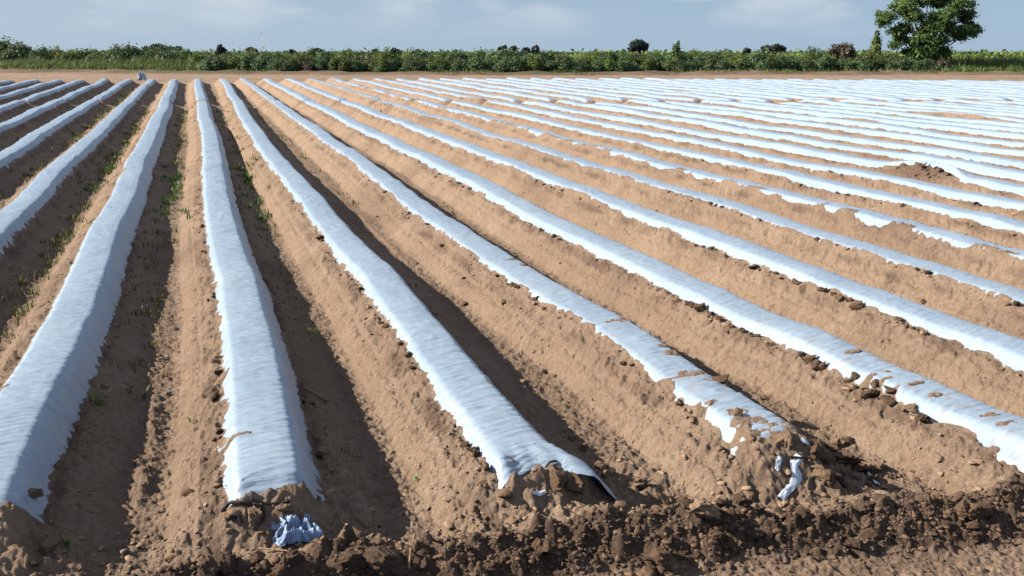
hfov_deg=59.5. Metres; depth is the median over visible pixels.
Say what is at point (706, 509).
soil clod
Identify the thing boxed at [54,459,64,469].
soil clod
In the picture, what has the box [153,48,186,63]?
vine covered shrub
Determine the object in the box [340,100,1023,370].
plastic strip
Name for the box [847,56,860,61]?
vine covered shrub
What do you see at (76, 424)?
soil clod
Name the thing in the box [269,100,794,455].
plastic strip
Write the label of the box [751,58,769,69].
vine covered shrub
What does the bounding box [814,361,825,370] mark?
soil clod
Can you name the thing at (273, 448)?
plastic strip
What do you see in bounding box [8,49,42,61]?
vine covered shrub
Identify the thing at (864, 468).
soil clod
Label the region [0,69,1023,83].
dirt track
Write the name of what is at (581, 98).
plastic strip
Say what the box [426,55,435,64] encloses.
leafy shrub
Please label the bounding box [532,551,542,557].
soil clod
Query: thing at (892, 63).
vine covered shrub
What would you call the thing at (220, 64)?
vine covered shrub
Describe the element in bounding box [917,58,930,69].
vine covered shrub
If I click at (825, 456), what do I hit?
soil clod
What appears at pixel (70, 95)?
plastic strip
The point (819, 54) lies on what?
vine covered shrub
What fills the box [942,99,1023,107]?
plastic strip
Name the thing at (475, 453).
soil clod
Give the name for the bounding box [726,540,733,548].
soil clod
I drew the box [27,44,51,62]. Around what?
vine covered shrub
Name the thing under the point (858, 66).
vine covered shrub
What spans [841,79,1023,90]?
plastic strip
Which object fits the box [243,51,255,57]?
leafy shrub
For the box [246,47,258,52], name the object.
distant tree
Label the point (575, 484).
soil clod
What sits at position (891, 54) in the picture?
vine covered shrub
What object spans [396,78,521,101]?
plastic strip
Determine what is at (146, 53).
vine covered shrub
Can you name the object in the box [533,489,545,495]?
plastic scrap
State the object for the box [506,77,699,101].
plastic strip
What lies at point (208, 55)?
vine covered shrub
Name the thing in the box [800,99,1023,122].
plastic strip
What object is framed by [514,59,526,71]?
vine covered shrub
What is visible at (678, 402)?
soil clod
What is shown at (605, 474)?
soil clod
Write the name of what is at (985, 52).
distant scrub
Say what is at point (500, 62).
leafy shrub
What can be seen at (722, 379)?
soil clod
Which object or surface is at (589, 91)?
plastic strip
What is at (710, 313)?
soil clod
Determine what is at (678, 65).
vine covered shrub
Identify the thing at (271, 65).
vine covered shrub
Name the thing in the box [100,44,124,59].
leafy shrub
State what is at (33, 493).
soil clod
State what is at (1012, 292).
plastic strip
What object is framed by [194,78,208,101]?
plastic strip
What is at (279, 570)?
soil clod
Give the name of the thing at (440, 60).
leafy shrub
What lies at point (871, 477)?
soil clod
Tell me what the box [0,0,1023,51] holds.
sky
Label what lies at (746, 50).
distant tree
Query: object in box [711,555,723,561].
soil clod
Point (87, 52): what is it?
vine covered shrub
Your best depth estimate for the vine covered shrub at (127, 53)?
104.25 m
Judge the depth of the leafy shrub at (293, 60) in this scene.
90.51 m
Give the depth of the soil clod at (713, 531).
5.43 m
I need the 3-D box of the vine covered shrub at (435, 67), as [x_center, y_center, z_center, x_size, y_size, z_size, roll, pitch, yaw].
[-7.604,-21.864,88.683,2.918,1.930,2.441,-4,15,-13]
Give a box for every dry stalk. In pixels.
[259,547,287,551]
[304,387,326,401]
[408,532,415,568]
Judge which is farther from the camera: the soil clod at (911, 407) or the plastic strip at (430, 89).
the plastic strip at (430, 89)
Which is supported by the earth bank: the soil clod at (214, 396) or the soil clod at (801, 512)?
the soil clod at (801, 512)
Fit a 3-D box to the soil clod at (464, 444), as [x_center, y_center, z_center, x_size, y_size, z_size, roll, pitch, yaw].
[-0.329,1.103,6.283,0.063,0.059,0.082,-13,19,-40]
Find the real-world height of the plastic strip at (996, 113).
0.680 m
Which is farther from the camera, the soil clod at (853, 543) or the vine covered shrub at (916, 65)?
the vine covered shrub at (916, 65)
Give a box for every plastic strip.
[0,79,39,90]
[0,79,62,99]
[0,80,12,84]
[0,99,65,132]
[0,99,99,168]
[0,100,26,115]
[0,100,136,253]
[0,100,172,523]
[21,80,84,101]
[59,78,108,99]
[93,79,132,100]
[126,79,155,100]
[160,79,179,102]
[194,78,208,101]
[197,101,324,506]
[219,79,240,100]
[232,100,617,500]
[240,78,275,100]
[263,78,310,100]
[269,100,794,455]
[285,78,345,100]
[304,100,1023,472]
[308,78,380,100]
[329,77,416,100]
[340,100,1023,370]
[353,78,451,100]
[374,78,487,100]
[379,100,1023,302]
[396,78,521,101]
[418,99,1023,258]
[419,78,555,100]
[440,78,593,102]
[450,100,1023,233]
[462,77,626,100]
[486,78,663,101]
[488,100,1023,210]
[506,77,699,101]
[522,101,1023,195]
[531,77,735,100]
[552,78,770,101]
[557,100,1023,180]
[576,78,791,100]
[595,101,1023,168]
[599,78,833,99]
[620,77,874,99]
[627,99,1023,155]
[644,77,905,100]
[665,101,1023,146]
[672,79,937,100]
[695,78,966,99]
[700,99,1023,138]
[714,78,1009,100]
[739,79,1023,99]
[739,100,1023,132]
[761,79,1023,97]
[780,102,1023,127]
[787,79,1023,94]
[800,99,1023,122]
[813,79,1023,92]
[839,99,1023,117]
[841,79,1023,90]
[863,79,1023,88]
[886,100,1023,112]
[894,79,1023,87]
[923,80,1023,85]
[923,101,1023,110]
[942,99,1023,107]
[946,80,1023,84]
[977,80,1023,82]
[981,100,1023,104]
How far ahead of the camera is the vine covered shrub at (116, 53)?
104.69 m
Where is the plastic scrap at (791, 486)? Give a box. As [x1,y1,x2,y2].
[778,454,802,499]
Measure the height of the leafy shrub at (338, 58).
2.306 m
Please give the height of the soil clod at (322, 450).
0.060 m
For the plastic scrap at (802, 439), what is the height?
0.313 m
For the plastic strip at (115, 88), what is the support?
on the field soil
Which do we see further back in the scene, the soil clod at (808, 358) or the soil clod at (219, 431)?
the soil clod at (808, 358)
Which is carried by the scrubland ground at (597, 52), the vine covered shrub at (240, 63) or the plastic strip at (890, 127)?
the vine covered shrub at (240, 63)
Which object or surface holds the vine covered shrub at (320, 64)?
on the scrubland ground at (597, 52)
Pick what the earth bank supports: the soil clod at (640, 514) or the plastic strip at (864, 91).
the soil clod at (640, 514)
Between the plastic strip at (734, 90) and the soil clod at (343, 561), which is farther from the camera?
the plastic strip at (734, 90)
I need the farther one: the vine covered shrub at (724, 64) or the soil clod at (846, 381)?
the vine covered shrub at (724, 64)
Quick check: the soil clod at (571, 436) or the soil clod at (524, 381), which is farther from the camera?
the soil clod at (524, 381)
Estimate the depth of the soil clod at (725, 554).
5.35 m
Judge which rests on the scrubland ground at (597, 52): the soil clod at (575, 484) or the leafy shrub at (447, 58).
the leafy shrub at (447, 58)
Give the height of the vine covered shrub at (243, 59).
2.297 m
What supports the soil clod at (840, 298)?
on the field soil
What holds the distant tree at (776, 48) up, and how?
on the scrubland ground at (597, 52)
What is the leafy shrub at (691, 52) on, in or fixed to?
on the scrubland ground at (597, 52)
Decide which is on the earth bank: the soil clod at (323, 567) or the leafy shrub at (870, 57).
the soil clod at (323, 567)
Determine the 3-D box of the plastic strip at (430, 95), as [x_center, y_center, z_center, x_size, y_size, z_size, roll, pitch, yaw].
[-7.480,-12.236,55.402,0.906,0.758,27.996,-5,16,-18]
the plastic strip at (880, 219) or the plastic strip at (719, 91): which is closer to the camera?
the plastic strip at (880, 219)
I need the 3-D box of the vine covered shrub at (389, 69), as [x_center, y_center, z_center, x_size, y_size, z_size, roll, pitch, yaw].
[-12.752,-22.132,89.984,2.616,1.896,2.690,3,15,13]
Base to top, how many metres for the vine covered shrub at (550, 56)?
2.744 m
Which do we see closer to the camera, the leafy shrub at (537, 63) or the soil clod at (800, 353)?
the soil clod at (800, 353)
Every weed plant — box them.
[88,389,108,406]
[136,385,149,399]
[340,444,356,453]
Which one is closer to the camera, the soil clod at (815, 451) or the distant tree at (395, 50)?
the soil clod at (815, 451)
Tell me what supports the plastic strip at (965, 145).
on the field soil
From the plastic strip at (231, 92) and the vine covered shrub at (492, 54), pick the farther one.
the vine covered shrub at (492, 54)
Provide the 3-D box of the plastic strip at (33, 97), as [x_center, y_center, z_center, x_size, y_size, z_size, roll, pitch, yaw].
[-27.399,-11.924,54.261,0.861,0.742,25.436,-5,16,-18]
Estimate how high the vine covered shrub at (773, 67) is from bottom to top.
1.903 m
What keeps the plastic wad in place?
on the field soil
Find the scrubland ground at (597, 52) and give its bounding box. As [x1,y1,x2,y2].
[200,52,1015,72]
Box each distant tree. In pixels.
[142,43,163,50]
[215,44,227,55]
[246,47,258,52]
[390,47,401,54]
[497,44,506,52]
[509,45,517,52]
[521,47,530,52]
[530,45,539,53]
[627,39,649,54]
[743,47,750,54]
[761,44,769,52]
[765,43,786,53]
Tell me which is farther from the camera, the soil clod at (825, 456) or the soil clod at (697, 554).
the soil clod at (825, 456)
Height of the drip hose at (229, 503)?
0.089 m
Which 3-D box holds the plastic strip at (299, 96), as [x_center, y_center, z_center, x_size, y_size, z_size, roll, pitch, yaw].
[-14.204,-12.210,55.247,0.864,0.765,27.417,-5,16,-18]
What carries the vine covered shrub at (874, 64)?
on the scrubland ground at (597, 52)
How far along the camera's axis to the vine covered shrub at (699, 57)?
93.31 m
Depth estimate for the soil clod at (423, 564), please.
5.12 m
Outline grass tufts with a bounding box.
[1,66,959,74]
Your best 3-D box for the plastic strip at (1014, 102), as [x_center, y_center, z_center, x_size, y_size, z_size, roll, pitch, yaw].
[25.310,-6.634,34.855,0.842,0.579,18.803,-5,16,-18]
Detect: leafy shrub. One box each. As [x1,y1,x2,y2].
[0,47,10,63]
[44,46,60,61]
[55,51,74,62]
[68,49,82,60]
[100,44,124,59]
[177,49,191,61]
[188,51,204,63]
[226,55,239,69]
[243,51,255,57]
[289,56,303,70]
[295,53,308,68]
[307,45,316,58]
[328,55,342,70]
[328,56,340,70]
[337,56,351,71]
[339,51,350,60]
[356,58,371,71]
[368,55,379,71]
[372,54,389,71]
[377,47,402,71]
[402,46,415,60]
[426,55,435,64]
[432,55,450,69]
[441,54,451,63]
[473,54,487,70]
[499,56,509,70]
[525,54,543,70]
[573,56,584,61]
[585,53,597,69]
[588,48,599,57]
[604,57,618,71]
[622,54,634,63]
[634,56,644,65]
[639,55,655,70]
[661,58,674,71]
[690,48,698,56]
[721,48,735,59]
[727,56,736,65]
[729,54,746,68]
[765,53,779,70]
[808,53,816,60]
[827,53,838,62]
[864,48,875,59]
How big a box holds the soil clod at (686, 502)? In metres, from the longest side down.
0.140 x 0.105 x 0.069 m
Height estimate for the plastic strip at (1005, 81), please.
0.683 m
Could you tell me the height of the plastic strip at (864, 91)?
0.735 m
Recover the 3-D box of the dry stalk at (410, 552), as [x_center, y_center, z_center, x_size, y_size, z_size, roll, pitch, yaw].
[-0.595,1.550,5.361,0.016,0.166,0.599,-1,15,-3]
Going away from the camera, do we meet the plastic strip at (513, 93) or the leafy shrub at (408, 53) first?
the plastic strip at (513, 93)
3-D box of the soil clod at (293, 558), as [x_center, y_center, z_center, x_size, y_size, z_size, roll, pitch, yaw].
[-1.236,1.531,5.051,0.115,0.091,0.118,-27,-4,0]
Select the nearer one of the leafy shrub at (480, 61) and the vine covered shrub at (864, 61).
the leafy shrub at (480, 61)
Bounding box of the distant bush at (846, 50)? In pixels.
[826,42,856,58]
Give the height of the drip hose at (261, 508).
0.088 m
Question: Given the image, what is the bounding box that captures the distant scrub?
[51,47,1023,59]
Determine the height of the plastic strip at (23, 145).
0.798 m
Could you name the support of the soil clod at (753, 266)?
on the field soil
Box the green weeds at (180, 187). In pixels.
[73,154,271,232]
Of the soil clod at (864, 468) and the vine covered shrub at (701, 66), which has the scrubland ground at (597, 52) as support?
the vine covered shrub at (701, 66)
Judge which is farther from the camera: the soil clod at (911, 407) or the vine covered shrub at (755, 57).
the vine covered shrub at (755, 57)
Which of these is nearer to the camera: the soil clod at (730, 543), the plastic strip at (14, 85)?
the soil clod at (730, 543)
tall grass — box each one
[0,55,225,70]
[936,53,1023,71]
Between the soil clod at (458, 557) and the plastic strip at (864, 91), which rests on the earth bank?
the soil clod at (458, 557)
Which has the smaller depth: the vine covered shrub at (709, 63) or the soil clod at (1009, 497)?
the soil clod at (1009, 497)
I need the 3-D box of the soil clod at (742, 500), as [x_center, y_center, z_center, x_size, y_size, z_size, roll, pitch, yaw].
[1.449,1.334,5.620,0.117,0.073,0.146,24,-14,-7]
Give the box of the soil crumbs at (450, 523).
[6,107,1021,574]
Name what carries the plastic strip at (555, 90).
on the field soil
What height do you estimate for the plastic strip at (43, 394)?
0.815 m
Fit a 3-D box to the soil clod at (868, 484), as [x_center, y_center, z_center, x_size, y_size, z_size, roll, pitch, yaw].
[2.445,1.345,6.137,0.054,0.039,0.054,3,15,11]
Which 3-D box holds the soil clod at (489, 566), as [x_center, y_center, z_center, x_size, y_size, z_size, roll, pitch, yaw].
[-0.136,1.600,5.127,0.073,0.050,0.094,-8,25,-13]
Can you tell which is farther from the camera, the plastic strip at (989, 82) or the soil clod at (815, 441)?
the plastic strip at (989, 82)
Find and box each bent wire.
[545,460,556,467]
[788,455,810,458]
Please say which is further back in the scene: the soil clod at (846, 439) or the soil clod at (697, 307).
the soil clod at (697, 307)
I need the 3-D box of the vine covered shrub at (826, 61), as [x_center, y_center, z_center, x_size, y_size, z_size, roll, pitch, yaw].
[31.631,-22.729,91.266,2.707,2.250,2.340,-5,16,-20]
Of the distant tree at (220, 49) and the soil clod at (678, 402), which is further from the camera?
the distant tree at (220, 49)
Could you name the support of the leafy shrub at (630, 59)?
on the scrubland ground at (597, 52)
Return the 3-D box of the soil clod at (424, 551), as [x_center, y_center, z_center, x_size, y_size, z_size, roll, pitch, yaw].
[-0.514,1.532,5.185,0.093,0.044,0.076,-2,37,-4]
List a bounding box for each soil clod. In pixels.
[28,488,44,498]
[29,558,38,566]
[39,534,62,552]
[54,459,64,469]
[73,420,82,429]
[161,571,170,575]
[197,555,220,575]
[210,389,219,400]
[211,359,220,363]
[212,551,232,574]
[214,369,222,376]
[215,428,222,434]
[218,554,236,575]
[248,504,263,529]
[249,553,262,565]
[269,564,287,575]
[275,503,293,512]
[285,549,300,565]
[315,235,323,239]
[316,446,329,455]
[319,563,328,571]
[338,558,350,564]
[339,545,366,571]
[363,545,404,575]
[404,351,411,357]
[416,546,430,557]
[416,560,429,570]
[454,552,466,563]
[459,441,469,447]
[464,544,471,550]
[469,446,478,452]
[472,450,480,457]
[482,562,494,571]
[519,378,528,384]
[530,537,552,552]
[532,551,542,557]
[549,471,567,489]
[553,570,572,575]
[564,472,585,494]
[568,433,575,441]
[580,443,587,450]
[594,460,608,470]
[602,470,608,478]
[632,516,642,523]
[633,477,647,489]
[637,511,643,517]
[643,554,651,560]
[648,545,671,570]
[668,535,674,540]
[675,398,683,405]
[680,498,693,508]
[689,498,721,520]
[691,550,701,559]
[693,302,705,311]
[707,311,714,316]
[707,528,721,538]
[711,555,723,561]
[712,374,729,383]
[715,498,724,506]
[722,551,731,557]
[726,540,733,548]
[731,407,742,416]
[732,494,750,506]
[744,433,756,443]
[744,527,763,538]
[748,264,756,268]
[758,547,766,553]
[773,430,796,449]
[787,417,798,424]
[794,507,809,517]
[797,351,803,355]
[802,355,816,361]
[808,439,823,450]
[809,464,823,468]
[810,444,821,459]
[810,468,830,484]
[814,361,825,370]
[815,471,836,487]
[819,451,832,465]
[823,510,835,519]
[825,443,839,448]
[825,452,835,462]
[829,444,838,450]
[831,437,840,444]
[832,448,851,463]
[832,546,839,555]
[835,473,843,480]
[836,294,844,301]
[840,465,850,474]
[841,436,851,443]
[843,378,852,383]
[844,538,861,549]
[847,454,865,466]
[849,301,862,309]
[850,371,859,379]
[853,472,861,479]
[856,463,869,472]
[856,501,875,514]
[861,458,882,472]
[861,527,878,538]
[863,389,878,397]
[865,481,872,487]
[867,474,877,484]
[870,379,878,388]
[874,493,883,499]
[880,395,895,405]
[881,384,896,393]
[904,403,916,412]
[904,503,916,511]
[917,412,930,422]
[941,520,951,526]
[955,499,974,518]
[965,503,984,520]
[965,521,979,528]
[969,531,988,541]
[975,502,995,517]
[998,489,1005,494]
[1004,493,1017,502]
[1013,300,1020,305]
[1013,485,1020,491]
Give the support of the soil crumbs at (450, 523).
on the field soil
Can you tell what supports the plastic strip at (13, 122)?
on the field soil
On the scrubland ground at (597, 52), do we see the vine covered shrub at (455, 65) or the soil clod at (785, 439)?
the vine covered shrub at (455, 65)
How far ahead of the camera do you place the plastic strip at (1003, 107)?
38.62 m
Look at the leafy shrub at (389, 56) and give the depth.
91.37 m
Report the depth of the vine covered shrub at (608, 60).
91.33 m
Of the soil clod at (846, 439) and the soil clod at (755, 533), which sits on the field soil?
the soil clod at (846, 439)
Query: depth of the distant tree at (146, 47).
148.38 m
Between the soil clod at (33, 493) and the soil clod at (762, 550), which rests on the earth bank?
the soil clod at (762, 550)
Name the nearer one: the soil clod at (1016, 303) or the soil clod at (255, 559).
the soil clod at (255, 559)
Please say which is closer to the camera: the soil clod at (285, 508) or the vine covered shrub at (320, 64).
the soil clod at (285, 508)
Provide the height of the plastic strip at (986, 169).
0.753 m
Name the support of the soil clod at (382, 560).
on the earth bank
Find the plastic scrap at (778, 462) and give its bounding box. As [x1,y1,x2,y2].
[775,456,782,470]
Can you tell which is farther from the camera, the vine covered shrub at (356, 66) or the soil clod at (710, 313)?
the vine covered shrub at (356, 66)
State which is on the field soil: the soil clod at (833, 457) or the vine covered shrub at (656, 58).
the soil clod at (833, 457)
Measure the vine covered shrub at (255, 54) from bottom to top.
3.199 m
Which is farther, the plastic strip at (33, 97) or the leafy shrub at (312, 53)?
the leafy shrub at (312, 53)
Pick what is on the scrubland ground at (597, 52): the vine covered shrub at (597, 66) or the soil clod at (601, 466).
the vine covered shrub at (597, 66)
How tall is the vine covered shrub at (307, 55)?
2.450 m
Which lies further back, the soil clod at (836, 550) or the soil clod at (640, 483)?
the soil clod at (640, 483)
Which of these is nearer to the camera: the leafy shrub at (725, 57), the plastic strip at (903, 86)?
the plastic strip at (903, 86)
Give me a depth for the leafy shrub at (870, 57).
93.90 m
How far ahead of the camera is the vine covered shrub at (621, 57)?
93.24 m
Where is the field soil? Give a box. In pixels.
[0,78,1023,575]
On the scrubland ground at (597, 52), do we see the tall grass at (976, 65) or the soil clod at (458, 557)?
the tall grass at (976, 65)
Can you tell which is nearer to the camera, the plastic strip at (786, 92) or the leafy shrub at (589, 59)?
the plastic strip at (786, 92)
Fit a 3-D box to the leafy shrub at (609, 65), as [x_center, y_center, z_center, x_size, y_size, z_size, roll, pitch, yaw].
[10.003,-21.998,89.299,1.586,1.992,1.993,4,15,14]
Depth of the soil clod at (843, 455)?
6.60 m
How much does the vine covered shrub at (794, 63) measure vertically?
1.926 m
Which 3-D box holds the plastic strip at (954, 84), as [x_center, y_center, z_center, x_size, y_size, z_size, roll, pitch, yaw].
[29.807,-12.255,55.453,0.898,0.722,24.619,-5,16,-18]
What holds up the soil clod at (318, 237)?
on the field soil
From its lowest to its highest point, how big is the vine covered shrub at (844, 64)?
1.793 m
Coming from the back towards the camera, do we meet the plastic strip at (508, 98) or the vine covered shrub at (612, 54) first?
the vine covered shrub at (612, 54)
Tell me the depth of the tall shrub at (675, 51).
91.85 m
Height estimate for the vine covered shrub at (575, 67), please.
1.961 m
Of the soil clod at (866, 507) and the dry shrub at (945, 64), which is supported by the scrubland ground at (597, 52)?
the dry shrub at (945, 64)
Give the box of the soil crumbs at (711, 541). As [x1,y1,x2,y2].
[139,479,1023,575]
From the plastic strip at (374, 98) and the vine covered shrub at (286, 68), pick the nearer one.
the plastic strip at (374, 98)
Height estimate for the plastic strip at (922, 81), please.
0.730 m
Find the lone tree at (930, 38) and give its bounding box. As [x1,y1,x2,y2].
[872,0,984,61]
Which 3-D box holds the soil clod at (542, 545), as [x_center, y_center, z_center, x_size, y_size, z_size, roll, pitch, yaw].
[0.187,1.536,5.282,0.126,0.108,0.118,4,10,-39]
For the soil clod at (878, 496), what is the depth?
5.71 m
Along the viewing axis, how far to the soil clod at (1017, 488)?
5.80 m
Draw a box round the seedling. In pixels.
[63,539,70,545]
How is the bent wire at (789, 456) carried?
on the field soil
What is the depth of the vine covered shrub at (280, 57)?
93.79 m
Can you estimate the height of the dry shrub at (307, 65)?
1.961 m
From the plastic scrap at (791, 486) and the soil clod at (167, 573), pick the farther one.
the plastic scrap at (791, 486)
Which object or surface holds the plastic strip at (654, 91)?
on the field soil
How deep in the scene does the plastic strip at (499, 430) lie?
7.87 m
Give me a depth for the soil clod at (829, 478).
6.00 m
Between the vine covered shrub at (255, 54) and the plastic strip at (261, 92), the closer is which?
the plastic strip at (261, 92)
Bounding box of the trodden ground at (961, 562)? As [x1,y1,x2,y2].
[573,539,1023,575]
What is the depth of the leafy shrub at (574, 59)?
91.26 m
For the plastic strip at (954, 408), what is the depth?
8.76 m
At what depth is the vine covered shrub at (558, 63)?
88.38 m
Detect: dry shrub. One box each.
[302,57,315,70]
[360,52,371,71]
[937,55,950,70]
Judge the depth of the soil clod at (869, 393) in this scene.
7.19 m
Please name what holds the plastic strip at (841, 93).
on the field soil
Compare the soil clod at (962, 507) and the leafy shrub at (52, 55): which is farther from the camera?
the leafy shrub at (52, 55)
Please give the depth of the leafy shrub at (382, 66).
88.91 m
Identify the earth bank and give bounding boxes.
[130,472,1023,575]
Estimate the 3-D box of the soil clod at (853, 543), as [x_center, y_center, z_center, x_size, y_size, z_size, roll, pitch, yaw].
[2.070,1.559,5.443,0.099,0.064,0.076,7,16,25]
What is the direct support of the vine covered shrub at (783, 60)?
on the scrubland ground at (597, 52)
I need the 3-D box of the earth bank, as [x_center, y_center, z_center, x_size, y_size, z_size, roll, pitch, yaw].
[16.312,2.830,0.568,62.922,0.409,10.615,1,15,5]
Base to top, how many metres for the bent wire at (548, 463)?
0.287 m
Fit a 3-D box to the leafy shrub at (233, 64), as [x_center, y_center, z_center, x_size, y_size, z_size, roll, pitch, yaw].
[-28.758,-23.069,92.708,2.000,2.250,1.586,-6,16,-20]
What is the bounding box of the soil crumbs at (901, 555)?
[700,531,1020,575]
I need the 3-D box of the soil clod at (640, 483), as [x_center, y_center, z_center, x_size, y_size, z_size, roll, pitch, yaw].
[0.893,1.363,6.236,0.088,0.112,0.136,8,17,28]
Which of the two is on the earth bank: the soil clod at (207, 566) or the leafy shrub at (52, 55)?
the soil clod at (207, 566)
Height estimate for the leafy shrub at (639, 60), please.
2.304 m
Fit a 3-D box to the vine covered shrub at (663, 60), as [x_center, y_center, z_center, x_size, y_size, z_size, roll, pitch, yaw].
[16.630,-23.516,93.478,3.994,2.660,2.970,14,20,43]
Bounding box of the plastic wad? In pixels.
[270,513,323,545]
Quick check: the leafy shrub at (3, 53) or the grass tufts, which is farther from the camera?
the leafy shrub at (3, 53)
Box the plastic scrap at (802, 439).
[800,437,808,444]
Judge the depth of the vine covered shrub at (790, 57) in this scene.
94.04 m
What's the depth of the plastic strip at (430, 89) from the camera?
52.23 m
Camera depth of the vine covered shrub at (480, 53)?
97.99 m
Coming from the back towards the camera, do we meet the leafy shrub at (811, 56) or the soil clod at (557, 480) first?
the leafy shrub at (811, 56)
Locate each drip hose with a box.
[221,500,252,511]
[231,515,242,523]
[251,498,289,504]
[253,502,265,518]
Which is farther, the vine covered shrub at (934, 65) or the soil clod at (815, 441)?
the vine covered shrub at (934, 65)
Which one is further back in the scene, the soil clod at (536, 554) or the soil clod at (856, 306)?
the soil clod at (856, 306)
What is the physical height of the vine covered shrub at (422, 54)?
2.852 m
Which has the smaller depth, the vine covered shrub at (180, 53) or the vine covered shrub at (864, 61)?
the vine covered shrub at (864, 61)
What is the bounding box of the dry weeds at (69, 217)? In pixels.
[0,89,478,387]
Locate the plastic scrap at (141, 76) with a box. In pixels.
[136,70,146,80]
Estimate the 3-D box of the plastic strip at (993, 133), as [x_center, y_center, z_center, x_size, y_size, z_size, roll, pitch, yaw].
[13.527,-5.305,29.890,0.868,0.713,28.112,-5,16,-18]
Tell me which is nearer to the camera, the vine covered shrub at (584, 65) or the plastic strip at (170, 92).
the plastic strip at (170, 92)
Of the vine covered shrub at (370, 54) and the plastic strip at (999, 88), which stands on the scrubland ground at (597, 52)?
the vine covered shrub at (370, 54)
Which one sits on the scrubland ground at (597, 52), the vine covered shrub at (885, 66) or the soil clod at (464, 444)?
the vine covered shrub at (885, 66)
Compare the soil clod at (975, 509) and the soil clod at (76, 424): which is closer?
the soil clod at (975, 509)
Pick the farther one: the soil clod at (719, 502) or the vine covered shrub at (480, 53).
the vine covered shrub at (480, 53)
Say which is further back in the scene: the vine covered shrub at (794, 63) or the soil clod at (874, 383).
the vine covered shrub at (794, 63)
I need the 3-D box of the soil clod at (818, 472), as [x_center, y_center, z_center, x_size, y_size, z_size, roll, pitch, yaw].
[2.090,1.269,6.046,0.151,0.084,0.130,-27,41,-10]
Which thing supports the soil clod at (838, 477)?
on the field soil
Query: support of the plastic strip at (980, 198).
on the field soil
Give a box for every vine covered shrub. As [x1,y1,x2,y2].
[0,35,14,51]
[0,40,35,62]
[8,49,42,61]
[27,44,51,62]
[72,46,94,59]
[84,54,102,62]
[106,42,142,63]
[108,47,130,59]
[129,46,160,63]
[148,43,166,52]
[150,42,174,52]
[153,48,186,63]
[168,47,192,58]
[199,52,213,59]
[199,54,225,70]
[212,59,227,70]
[216,53,234,58]
[235,47,259,58]
[238,53,257,70]
[238,58,250,70]
[250,55,276,70]
[254,50,283,58]
[264,59,284,70]
[274,54,290,61]
[275,60,293,70]
[284,60,302,70]
[290,51,310,60]
[307,50,330,70]
[310,56,328,70]
[316,48,335,59]
[345,57,362,71]
[348,49,364,60]
[360,51,373,58]
[372,60,396,71]
[387,58,399,71]
[398,60,419,71]
[401,55,429,71]
[411,49,435,58]
[425,59,448,71]
[434,49,450,59]
[446,57,467,71]
[449,49,468,62]
[458,56,484,71]
[473,47,488,57]
[483,58,494,71]
[485,47,514,64]
[489,55,524,71]
[492,46,525,62]
[512,55,531,69]
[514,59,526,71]
[525,53,546,67]
[536,49,554,61]
[543,60,554,71]
[547,54,572,71]
[562,60,584,71]
[574,57,588,68]
[576,60,592,71]
[589,58,606,71]
[597,50,618,61]
[599,56,617,62]
[613,58,634,71]
[616,53,632,61]
[624,60,640,71]
[633,51,661,58]
[644,54,662,69]
[647,57,658,70]
[656,52,670,70]
[665,58,691,71]
[667,53,692,62]
[681,59,699,70]
[690,57,706,70]
[693,49,721,59]
[693,52,716,63]
[702,56,718,70]
[713,59,734,70]
[734,59,751,69]
[748,49,767,63]
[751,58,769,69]
[755,59,783,70]
[774,53,790,70]
[785,57,802,70]
[787,53,800,60]
[797,58,817,71]
[802,45,826,58]
[813,53,837,71]
[826,57,838,70]
[837,58,855,70]
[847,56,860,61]
[851,60,869,70]
[855,57,871,69]
[866,56,885,70]
[880,58,898,69]
[881,52,893,58]
[881,57,894,70]
[885,52,901,59]
[891,56,904,62]
[895,57,913,70]
[905,60,927,71]
[909,55,922,61]
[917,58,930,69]
[920,57,942,71]
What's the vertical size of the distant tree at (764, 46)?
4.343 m
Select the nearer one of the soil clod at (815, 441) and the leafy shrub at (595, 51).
the soil clod at (815, 441)
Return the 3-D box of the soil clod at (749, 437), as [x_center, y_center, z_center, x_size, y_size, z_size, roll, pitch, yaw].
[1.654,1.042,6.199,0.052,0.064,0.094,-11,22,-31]
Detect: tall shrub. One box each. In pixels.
[670,39,684,61]
[867,29,884,59]
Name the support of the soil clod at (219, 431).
on the field soil
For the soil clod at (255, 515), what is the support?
on the field soil
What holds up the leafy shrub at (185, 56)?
on the scrubland ground at (597, 52)
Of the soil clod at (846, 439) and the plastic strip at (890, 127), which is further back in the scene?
the plastic strip at (890, 127)
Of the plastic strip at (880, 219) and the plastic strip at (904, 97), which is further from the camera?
the plastic strip at (904, 97)
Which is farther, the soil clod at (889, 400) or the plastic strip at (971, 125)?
the plastic strip at (971, 125)
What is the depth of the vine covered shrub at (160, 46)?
107.16 m
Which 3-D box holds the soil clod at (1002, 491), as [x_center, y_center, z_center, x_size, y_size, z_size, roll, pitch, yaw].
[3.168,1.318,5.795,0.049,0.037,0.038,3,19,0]
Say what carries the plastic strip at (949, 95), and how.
on the field soil
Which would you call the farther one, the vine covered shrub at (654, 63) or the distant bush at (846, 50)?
the distant bush at (846, 50)
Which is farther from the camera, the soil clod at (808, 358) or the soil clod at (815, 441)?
the soil clod at (808, 358)
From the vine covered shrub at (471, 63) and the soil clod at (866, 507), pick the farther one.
the vine covered shrub at (471, 63)
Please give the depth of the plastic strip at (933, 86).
55.94 m
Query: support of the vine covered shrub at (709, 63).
on the scrubland ground at (597, 52)
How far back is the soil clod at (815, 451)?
6.10 m

